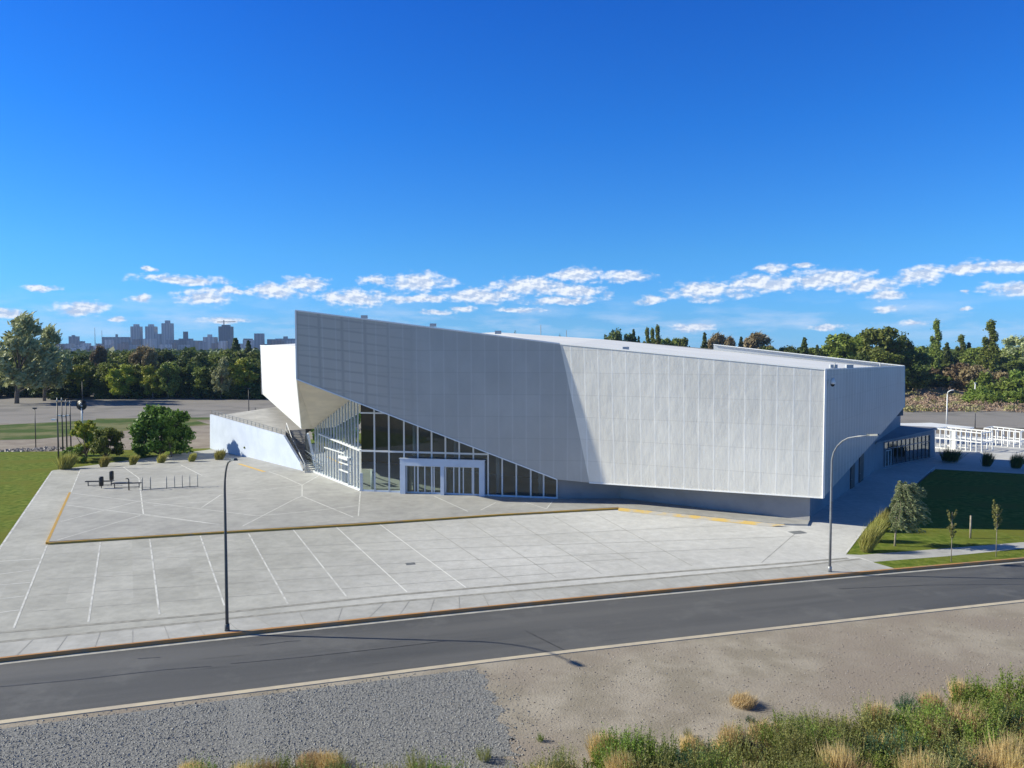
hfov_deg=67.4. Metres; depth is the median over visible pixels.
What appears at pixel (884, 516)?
fountain grass
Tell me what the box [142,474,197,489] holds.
bicycle rack
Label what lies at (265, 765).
straw tuft
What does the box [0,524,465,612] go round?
plaza marking
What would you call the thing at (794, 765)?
olive weed
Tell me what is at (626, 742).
green weed
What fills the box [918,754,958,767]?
olive weed
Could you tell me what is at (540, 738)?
green weed
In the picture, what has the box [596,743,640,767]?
straw tuft
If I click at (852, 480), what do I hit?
side door
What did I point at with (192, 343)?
city block
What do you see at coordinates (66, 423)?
flagpole
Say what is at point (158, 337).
apartment block
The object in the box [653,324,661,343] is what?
poplar tree
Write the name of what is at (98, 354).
feathery tree
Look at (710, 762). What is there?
green weed
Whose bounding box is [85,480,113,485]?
metal bench
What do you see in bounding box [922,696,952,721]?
olive weed
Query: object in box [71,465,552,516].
platform marking
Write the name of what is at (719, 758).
green weed
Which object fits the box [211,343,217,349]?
city block
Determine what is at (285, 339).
apartment block
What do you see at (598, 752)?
green weed
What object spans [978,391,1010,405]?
tree
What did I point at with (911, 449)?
window
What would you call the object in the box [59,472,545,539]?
platform marking
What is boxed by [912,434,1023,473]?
paving
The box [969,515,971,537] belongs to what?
wooden stake
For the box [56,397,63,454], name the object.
flagpole
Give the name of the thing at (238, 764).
straw tuft
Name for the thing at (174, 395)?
understorey bush
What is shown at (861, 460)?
side door
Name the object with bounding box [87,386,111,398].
understorey bush
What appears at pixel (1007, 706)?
olive weed
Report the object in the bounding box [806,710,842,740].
olive weed
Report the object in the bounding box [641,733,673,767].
green weed
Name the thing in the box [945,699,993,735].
straw tuft
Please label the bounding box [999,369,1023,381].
tree
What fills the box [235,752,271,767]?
olive weed
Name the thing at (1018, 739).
straw tuft
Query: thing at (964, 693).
green weed
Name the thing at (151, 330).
apartment tower
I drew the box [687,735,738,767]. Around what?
olive weed
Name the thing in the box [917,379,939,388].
understorey bush
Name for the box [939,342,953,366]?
conifer tree
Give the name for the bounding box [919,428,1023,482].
ground
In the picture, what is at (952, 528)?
sapling
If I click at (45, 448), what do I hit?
rubble
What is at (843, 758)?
straw tuft
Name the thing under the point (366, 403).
exhibition hall
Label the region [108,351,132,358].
broadleaf tree
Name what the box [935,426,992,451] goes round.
lattice pavilion
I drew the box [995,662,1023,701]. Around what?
green weed
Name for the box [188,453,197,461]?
fountain grass
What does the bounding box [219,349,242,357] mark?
broadleaf tree
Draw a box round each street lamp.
[224,458,237,631]
[828,434,879,571]
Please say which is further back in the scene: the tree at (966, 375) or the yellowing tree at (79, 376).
the tree at (966, 375)
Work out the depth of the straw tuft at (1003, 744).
26.32 m
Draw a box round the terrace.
[210,407,304,470]
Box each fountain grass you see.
[54,452,80,469]
[98,455,111,466]
[129,453,139,464]
[156,453,167,462]
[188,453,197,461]
[214,448,226,459]
[857,521,884,552]
[866,515,889,539]
[871,508,890,529]
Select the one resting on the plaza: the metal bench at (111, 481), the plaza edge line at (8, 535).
the plaza edge line at (8, 535)
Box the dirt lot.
[0,393,1023,427]
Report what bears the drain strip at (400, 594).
on the plaza
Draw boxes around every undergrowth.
[276,685,1023,767]
[538,681,1023,767]
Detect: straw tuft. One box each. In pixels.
[177,758,206,767]
[228,756,259,767]
[248,755,282,767]
[294,747,325,767]
[309,746,345,767]
[581,727,612,762]
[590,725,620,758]
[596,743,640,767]
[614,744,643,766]
[677,727,704,749]
[680,734,711,761]
[707,737,726,758]
[716,717,753,750]
[728,689,760,709]
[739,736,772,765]
[744,712,780,742]
[812,735,870,767]
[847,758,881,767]
[859,693,901,728]
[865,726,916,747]
[894,744,960,767]
[915,707,962,743]
[916,685,945,711]
[945,674,973,704]
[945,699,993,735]
[956,737,1016,767]
[981,742,1023,767]
[984,726,1023,762]
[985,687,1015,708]
[1001,731,1023,747]
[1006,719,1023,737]
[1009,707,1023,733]
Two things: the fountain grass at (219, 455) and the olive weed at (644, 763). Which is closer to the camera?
the olive weed at (644, 763)
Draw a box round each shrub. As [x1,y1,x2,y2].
[62,446,87,461]
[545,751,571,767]
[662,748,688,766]
[672,748,715,767]
[674,742,708,767]
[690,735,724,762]
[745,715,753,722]
[858,728,897,765]
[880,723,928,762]
[893,690,922,713]
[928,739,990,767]
[939,445,970,462]
[980,451,995,466]
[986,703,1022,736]
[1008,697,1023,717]
[1009,452,1023,468]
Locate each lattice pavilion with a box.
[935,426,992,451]
[984,426,1023,447]
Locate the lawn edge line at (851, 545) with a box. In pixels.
[844,525,867,553]
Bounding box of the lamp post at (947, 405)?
[946,389,953,423]
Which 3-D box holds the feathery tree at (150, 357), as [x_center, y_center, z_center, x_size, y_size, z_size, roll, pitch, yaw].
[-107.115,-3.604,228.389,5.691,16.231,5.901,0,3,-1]
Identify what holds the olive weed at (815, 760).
on the dirt verge
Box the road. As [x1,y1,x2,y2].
[0,562,1023,719]
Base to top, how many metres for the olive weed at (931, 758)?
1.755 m
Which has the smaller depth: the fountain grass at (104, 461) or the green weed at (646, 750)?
the green weed at (646, 750)
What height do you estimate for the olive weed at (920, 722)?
1.670 m
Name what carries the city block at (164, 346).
on the ground at (974, 434)
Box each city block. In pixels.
[66,343,74,350]
[81,343,90,346]
[101,345,112,349]
[105,340,113,346]
[117,344,128,350]
[129,345,141,349]
[132,339,140,344]
[143,339,156,348]
[159,344,171,349]
[171,343,177,349]
[178,345,189,349]
[186,340,197,349]
[198,342,206,349]
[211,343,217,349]
[218,341,223,349]
[228,339,232,348]
[243,340,253,349]
[271,340,283,344]
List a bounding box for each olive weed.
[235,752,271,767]
[278,752,314,767]
[327,749,351,767]
[401,746,426,767]
[410,754,436,767]
[430,753,468,767]
[472,744,490,760]
[506,758,542,767]
[524,759,551,767]
[531,744,570,767]
[547,741,580,767]
[630,737,684,767]
[670,756,711,767]
[680,737,729,767]
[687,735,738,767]
[712,715,762,765]
[747,715,777,742]
[756,747,799,767]
[763,712,814,753]
[770,730,810,767]
[770,756,811,767]
[771,711,825,753]
[788,745,833,767]
[789,728,826,762]
[794,730,826,756]
[795,756,825,767]
[796,746,839,767]
[801,702,835,732]
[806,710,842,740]
[810,721,848,744]
[811,716,856,753]
[820,719,862,757]
[826,708,857,737]
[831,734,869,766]
[849,689,897,735]
[887,722,938,764]
[893,747,940,767]
[902,698,953,748]
[909,751,955,767]
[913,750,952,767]
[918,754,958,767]
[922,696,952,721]
[922,714,962,745]
[925,725,986,767]
[933,751,983,767]
[965,693,997,713]
[973,706,1016,741]
[984,695,1022,721]
[992,730,1023,760]
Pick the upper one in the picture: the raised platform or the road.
the raised platform
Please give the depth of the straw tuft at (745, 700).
31.35 m
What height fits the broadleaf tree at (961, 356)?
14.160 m
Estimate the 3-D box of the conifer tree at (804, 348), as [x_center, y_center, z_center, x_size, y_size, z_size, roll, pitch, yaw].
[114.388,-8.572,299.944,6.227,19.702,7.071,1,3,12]
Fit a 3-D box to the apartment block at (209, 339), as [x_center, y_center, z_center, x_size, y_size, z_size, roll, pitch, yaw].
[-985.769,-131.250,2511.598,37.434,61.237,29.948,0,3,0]
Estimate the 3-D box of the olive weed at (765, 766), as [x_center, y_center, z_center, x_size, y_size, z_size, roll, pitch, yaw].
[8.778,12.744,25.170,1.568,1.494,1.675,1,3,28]
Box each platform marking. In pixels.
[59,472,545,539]
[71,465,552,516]
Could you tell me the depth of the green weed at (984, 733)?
27.33 m
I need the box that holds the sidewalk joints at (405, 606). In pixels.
[17,561,866,654]
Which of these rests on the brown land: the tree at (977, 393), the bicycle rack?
the tree at (977, 393)
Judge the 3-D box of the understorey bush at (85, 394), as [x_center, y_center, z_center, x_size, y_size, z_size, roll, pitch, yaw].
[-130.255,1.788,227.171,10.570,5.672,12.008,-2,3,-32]
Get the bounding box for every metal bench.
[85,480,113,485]
[111,482,141,487]
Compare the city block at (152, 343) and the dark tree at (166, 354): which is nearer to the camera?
the dark tree at (166, 354)
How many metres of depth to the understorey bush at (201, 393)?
224.74 m
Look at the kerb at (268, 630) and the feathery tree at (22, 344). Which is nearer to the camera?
the kerb at (268, 630)
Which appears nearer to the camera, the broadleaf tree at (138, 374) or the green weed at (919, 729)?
the green weed at (919, 729)
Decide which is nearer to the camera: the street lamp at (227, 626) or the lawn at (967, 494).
the street lamp at (227, 626)
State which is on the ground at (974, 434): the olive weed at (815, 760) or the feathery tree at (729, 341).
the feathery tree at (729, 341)
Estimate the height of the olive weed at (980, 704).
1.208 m
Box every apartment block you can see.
[68,335,79,344]
[102,334,130,350]
[155,334,161,347]
[179,332,192,344]
[203,334,217,349]
[254,333,264,349]
[275,336,294,343]
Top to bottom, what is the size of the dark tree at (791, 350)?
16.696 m
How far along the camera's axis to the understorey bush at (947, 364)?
285.98 m
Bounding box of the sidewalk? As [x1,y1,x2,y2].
[0,559,891,656]
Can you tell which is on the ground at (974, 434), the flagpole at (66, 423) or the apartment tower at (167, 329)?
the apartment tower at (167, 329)
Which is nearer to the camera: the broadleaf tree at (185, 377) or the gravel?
the gravel
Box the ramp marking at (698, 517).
[618,508,782,526]
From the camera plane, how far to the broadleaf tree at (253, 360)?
268.21 m
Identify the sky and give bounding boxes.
[0,0,1023,349]
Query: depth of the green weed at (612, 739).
26.80 m
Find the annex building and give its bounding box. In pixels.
[874,425,937,470]
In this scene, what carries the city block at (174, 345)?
on the ground at (974, 434)
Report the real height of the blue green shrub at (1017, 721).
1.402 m
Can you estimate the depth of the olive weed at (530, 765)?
24.69 m
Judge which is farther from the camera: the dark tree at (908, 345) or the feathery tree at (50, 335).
the dark tree at (908, 345)
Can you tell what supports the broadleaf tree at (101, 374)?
on the dirt lot
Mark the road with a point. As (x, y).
(485, 635)
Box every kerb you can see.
[0,557,1023,661]
[45,492,617,544]
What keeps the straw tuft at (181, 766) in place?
on the gravel strip at (244, 751)
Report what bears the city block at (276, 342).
on the ground at (974, 434)
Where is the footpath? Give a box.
[846,542,1023,561]
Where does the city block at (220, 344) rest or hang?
on the ground at (974, 434)
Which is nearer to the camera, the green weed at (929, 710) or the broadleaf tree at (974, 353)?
the green weed at (929, 710)
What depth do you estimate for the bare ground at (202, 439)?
121.00 m
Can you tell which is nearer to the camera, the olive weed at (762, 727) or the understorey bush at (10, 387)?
the olive weed at (762, 727)
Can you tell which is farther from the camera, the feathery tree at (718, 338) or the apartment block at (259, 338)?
the apartment block at (259, 338)
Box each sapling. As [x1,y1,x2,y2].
[946,509,957,561]
[992,500,1002,556]
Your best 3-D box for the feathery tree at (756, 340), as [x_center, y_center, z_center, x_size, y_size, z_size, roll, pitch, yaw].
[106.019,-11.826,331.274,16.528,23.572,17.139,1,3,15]
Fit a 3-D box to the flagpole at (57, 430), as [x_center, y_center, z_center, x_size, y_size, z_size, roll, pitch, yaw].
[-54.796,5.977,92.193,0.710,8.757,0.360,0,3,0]
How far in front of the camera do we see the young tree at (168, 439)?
101.94 m
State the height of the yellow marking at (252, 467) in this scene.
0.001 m
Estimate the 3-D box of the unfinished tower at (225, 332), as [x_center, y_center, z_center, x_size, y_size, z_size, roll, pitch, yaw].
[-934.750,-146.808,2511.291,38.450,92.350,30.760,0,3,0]
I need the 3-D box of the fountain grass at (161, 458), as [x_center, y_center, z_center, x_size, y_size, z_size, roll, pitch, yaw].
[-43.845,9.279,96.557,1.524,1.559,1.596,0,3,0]
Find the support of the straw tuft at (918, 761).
on the dirt verge
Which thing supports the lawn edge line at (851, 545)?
on the plaza
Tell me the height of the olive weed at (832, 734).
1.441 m
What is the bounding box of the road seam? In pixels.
[0,584,1022,686]
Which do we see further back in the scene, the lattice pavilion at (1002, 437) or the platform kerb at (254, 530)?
the lattice pavilion at (1002, 437)
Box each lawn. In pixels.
[0,448,209,544]
[847,469,1023,554]
[874,549,1023,567]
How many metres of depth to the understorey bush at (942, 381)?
275.99 m
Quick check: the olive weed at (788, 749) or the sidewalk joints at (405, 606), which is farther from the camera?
the sidewalk joints at (405, 606)
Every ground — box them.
[0,420,285,451]
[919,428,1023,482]
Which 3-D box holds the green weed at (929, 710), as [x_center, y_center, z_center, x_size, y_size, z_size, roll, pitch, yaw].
[15.776,12.409,28.555,1.785,1.854,1.601,-1,3,-17]
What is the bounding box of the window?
[884,434,929,466]
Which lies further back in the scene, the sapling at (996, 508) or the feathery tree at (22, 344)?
the feathery tree at (22, 344)
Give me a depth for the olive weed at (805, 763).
24.82 m
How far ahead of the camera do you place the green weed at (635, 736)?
27.32 m
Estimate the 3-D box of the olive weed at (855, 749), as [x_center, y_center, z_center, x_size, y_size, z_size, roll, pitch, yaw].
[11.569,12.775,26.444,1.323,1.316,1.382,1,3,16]
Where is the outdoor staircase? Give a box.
[285,423,313,472]
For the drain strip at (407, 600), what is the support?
on the sidewalk
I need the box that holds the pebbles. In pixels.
[437,613,1023,767]
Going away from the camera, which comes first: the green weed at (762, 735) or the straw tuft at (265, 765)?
the straw tuft at (265, 765)
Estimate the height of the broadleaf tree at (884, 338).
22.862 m
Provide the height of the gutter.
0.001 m
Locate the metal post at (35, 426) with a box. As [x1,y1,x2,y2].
[32,408,36,446]
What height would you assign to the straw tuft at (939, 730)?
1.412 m
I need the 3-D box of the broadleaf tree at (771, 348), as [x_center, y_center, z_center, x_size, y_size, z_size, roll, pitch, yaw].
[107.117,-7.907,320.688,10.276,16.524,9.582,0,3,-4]
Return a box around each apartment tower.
[130,324,142,341]
[145,324,157,338]
[161,320,173,343]
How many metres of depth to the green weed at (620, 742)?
26.70 m
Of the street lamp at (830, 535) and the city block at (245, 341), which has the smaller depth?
the street lamp at (830, 535)
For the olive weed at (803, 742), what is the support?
on the dirt verge
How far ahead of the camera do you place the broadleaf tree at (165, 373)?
220.92 m
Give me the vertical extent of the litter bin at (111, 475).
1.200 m
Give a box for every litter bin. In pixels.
[99,476,103,487]
[109,471,113,479]
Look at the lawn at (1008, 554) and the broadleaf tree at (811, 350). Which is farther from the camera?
the broadleaf tree at (811, 350)
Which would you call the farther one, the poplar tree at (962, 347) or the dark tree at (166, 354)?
the poplar tree at (962, 347)
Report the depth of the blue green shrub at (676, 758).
26.17 m
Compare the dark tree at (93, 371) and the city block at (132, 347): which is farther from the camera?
the city block at (132, 347)
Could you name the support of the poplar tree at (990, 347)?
on the brown land
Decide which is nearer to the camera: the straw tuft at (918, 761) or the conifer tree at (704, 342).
the straw tuft at (918, 761)
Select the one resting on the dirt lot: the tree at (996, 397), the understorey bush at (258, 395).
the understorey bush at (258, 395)
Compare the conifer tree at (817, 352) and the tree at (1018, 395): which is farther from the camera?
the conifer tree at (817, 352)
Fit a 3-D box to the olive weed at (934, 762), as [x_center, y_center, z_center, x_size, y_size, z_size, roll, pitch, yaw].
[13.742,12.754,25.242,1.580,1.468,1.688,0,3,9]
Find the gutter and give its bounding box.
[0,561,1023,664]
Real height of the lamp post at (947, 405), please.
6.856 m
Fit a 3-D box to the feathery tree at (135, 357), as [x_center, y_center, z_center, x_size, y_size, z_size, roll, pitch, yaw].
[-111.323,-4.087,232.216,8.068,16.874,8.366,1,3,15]
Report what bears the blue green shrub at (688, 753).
on the dirt verge
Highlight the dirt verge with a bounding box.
[0,603,1023,767]
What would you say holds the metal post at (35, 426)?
on the bare ground at (202, 439)
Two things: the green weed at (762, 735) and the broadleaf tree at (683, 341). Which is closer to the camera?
the green weed at (762, 735)
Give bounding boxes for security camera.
[828,378,834,386]
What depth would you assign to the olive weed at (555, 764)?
25.60 m
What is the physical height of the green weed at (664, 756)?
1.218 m
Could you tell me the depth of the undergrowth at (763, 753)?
27.25 m
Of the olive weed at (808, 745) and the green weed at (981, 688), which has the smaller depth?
the olive weed at (808, 745)
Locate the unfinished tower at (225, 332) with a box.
[218,325,233,345]
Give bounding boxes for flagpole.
[51,399,58,468]
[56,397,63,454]
[63,399,67,446]
[67,401,71,445]
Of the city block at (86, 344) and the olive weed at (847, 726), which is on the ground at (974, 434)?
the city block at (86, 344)
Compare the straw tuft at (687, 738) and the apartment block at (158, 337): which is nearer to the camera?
the straw tuft at (687, 738)
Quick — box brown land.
[903,388,1023,410]
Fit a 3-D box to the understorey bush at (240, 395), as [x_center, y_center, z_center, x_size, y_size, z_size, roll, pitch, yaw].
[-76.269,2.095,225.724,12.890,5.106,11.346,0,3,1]
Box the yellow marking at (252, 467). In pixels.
[239,464,265,471]
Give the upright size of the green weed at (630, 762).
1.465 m
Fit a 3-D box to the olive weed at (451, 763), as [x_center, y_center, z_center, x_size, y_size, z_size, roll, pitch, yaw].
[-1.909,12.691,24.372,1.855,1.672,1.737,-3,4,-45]
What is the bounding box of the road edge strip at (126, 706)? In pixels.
[0,599,1023,724]
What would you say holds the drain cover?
on the plaza
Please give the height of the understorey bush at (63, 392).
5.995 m
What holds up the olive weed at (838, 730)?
on the dirt verge
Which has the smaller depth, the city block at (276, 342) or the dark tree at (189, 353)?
the dark tree at (189, 353)
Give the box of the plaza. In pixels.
[0,449,933,640]
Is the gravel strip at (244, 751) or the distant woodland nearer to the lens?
the gravel strip at (244, 751)
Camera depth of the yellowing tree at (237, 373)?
223.45 m
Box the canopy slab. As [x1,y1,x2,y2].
[900,423,973,444]
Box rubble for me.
[0,446,64,451]
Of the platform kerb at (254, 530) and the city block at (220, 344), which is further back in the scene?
the city block at (220, 344)
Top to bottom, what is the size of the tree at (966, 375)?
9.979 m
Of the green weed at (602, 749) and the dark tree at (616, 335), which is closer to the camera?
the green weed at (602, 749)
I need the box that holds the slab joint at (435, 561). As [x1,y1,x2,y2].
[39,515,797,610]
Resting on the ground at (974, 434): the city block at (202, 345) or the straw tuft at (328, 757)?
the city block at (202, 345)
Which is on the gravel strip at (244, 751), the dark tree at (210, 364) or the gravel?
the gravel
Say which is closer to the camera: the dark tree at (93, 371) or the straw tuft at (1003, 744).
the straw tuft at (1003, 744)
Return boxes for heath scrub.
[905,386,1023,411]
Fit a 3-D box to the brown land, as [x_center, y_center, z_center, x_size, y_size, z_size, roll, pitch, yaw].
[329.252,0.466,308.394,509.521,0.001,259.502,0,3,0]
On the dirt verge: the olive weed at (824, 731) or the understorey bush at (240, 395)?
the olive weed at (824, 731)
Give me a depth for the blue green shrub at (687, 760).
25.88 m
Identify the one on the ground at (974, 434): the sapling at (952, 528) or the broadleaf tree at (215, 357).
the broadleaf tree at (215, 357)
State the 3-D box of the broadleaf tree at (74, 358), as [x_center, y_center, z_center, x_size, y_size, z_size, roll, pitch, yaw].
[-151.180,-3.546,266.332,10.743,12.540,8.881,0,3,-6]
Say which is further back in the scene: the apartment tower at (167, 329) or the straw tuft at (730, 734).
the apartment tower at (167, 329)
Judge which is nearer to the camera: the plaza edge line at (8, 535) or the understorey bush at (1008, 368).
the plaza edge line at (8, 535)
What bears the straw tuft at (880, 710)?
on the dirt verge
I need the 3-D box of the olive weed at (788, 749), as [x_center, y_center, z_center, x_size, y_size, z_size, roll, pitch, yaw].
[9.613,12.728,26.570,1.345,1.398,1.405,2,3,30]
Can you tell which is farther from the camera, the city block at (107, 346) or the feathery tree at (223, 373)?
the city block at (107, 346)
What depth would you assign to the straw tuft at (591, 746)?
27.07 m
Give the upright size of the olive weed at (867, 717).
1.788 m
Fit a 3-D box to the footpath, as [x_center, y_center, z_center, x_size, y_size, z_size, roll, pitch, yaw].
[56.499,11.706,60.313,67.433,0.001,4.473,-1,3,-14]
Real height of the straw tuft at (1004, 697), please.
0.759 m
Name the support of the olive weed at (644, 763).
on the dirt verge
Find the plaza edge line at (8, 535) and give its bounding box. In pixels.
[0,471,52,548]
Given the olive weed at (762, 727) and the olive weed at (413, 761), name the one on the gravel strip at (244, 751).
the olive weed at (413, 761)
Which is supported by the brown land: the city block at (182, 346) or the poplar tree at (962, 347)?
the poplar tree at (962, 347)
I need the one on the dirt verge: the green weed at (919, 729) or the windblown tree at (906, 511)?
the green weed at (919, 729)
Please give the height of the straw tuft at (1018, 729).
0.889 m
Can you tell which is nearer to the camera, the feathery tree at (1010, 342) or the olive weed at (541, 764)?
the olive weed at (541, 764)
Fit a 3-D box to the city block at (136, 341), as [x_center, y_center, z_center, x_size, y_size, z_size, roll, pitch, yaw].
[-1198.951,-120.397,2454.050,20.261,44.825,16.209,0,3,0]
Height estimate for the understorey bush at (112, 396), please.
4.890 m
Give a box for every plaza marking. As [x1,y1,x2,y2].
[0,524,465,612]
[12,530,347,628]
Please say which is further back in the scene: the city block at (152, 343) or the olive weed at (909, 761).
the city block at (152, 343)
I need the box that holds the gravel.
[0,668,585,767]
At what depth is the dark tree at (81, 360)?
262.53 m
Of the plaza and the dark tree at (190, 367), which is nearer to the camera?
the plaza
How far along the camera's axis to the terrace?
103.45 m
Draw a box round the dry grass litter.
[279,688,1019,767]
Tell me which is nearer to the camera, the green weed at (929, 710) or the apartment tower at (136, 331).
the green weed at (929, 710)
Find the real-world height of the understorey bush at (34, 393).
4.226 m
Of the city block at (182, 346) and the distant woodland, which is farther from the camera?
the city block at (182, 346)
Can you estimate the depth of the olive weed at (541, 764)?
25.84 m
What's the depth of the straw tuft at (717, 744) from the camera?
27.85 m
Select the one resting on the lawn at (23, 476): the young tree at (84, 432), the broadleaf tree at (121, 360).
the young tree at (84, 432)
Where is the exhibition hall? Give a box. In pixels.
[260,310,904,521]
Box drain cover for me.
[789,531,805,533]
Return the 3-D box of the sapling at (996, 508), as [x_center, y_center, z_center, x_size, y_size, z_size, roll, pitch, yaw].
[33.658,10.049,53.382,0.714,4.056,0.615,-1,3,-28]
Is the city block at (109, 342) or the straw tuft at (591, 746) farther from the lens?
the city block at (109, 342)
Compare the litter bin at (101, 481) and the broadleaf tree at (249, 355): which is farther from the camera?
the broadleaf tree at (249, 355)
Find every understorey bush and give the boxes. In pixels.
[0,383,28,396]
[0,389,10,396]
[10,387,30,396]
[28,388,46,397]
[33,382,83,399]
[68,381,90,397]
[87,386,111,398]
[103,388,134,398]
[129,383,163,398]
[164,384,188,396]
[175,385,195,397]
[190,382,215,398]
[207,388,229,398]
[216,384,247,398]
[233,383,260,398]
[248,381,266,398]
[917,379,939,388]
[930,361,973,386]
[932,374,953,388]
[996,362,1022,374]
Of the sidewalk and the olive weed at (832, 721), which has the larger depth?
the sidewalk
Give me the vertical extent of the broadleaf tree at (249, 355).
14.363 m
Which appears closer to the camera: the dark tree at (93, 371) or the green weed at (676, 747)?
the green weed at (676, 747)
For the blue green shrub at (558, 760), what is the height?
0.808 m
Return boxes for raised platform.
[49,457,811,541]
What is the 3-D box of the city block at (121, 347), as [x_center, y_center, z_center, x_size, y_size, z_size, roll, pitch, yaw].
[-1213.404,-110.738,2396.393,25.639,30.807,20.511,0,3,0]
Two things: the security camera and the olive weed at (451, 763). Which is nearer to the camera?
the olive weed at (451, 763)
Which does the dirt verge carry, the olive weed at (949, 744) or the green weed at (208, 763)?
the olive weed at (949, 744)
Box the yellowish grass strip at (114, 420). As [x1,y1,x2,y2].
[96,417,209,423]
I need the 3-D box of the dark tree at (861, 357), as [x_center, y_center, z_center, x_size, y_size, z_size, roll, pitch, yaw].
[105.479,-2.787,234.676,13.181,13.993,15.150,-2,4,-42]
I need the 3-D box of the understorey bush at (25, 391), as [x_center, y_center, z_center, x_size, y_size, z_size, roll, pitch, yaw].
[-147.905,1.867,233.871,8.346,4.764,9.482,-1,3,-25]
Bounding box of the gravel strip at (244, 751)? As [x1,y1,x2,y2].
[0,668,518,767]
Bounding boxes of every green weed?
[184,751,217,767]
[267,747,296,767]
[427,748,461,767]
[536,732,543,741]
[589,732,620,766]
[591,741,624,767]
[592,721,630,758]
[599,724,645,756]
[604,738,641,765]
[615,726,653,763]
[617,753,648,767]
[621,721,654,755]
[621,725,661,756]
[629,738,659,765]
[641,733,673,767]
[648,738,674,767]
[658,727,693,760]
[695,746,742,767]
[699,745,735,767]
[756,718,785,747]
[770,707,801,737]
[795,716,821,736]
[801,720,841,754]
[846,741,894,767]
[888,703,922,734]
[893,720,939,756]
[906,689,960,731]
[906,702,952,735]
[940,671,984,708]
[955,707,1008,750]
[960,691,1006,731]
[966,670,1006,705]
[970,679,989,697]
[984,685,1023,730]
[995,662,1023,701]
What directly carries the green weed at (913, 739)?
on the dirt verge
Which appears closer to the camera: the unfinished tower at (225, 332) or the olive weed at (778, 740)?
the olive weed at (778, 740)
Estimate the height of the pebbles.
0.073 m
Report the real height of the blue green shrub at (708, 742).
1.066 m
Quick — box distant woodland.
[1,346,964,358]
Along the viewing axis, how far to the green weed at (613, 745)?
26.07 m
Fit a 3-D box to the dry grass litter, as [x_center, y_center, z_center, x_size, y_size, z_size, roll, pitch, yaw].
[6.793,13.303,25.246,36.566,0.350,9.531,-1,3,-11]
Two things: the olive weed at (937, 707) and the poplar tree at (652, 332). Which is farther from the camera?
the poplar tree at (652, 332)
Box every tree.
[0,310,65,403]
[0,362,20,396]
[6,352,17,362]
[23,323,77,400]
[56,362,93,393]
[67,356,77,363]
[69,419,97,455]
[76,353,94,366]
[82,358,114,366]
[86,367,95,396]
[88,362,99,386]
[89,342,107,365]
[89,427,125,456]
[92,362,119,389]
[104,363,138,398]
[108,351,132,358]
[112,356,129,364]
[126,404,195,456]
[128,344,148,373]
[131,363,157,385]
[138,364,163,398]
[141,346,157,397]
[155,363,182,398]
[157,351,171,361]
[160,348,176,362]
[161,436,178,457]
[169,366,192,385]
[173,354,207,375]
[177,361,202,385]
[179,348,207,361]
[186,445,193,455]
[187,366,217,397]
[199,365,229,383]
[202,361,217,367]
[208,352,234,363]
[211,356,232,398]
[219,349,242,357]
[226,357,259,388]
[230,337,240,353]
[231,357,257,363]
[234,351,260,362]
[243,340,252,353]
[243,361,260,385]
[604,332,622,340]
[608,327,638,341]
[643,327,651,343]
[650,327,654,343]
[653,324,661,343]
[660,338,678,345]
[677,337,689,346]
[700,332,707,348]
[707,331,727,348]
[724,335,735,345]
[738,336,743,346]
[743,330,774,348]
[759,346,780,350]
[783,345,800,353]
[799,337,809,354]
[807,347,825,355]
[814,344,820,355]
[819,332,871,358]
[843,352,870,361]
[856,326,905,364]
[866,350,909,375]
[887,480,931,545]
[896,348,937,393]
[897,331,917,389]
[915,345,928,353]
[927,318,942,371]
[929,362,981,388]
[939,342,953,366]
[948,364,1008,389]
[949,351,960,361]
[955,334,966,352]
[956,352,972,363]
[957,346,999,364]
[961,384,993,402]
[966,371,1023,395]
[975,319,1001,381]
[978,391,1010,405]
[993,354,1015,362]
[997,350,1022,365]
[999,334,1023,362]
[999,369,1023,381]
[1002,387,1023,403]
[1005,360,1023,372]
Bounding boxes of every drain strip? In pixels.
[0,558,848,632]
[0,558,860,642]
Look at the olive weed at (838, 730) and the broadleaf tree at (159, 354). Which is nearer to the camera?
the olive weed at (838, 730)
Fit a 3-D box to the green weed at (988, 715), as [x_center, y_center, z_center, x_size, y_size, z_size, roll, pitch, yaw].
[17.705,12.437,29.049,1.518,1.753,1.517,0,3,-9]
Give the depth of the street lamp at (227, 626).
39.17 m
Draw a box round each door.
[850,463,854,488]
[859,453,863,482]
[885,449,891,466]
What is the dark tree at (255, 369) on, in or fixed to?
on the dirt lot
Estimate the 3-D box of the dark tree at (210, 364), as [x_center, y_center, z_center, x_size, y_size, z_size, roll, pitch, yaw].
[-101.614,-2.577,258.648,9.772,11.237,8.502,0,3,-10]
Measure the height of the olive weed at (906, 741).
1.744 m
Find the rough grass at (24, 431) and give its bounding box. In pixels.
[0,420,209,439]
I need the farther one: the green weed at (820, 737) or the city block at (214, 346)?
the city block at (214, 346)

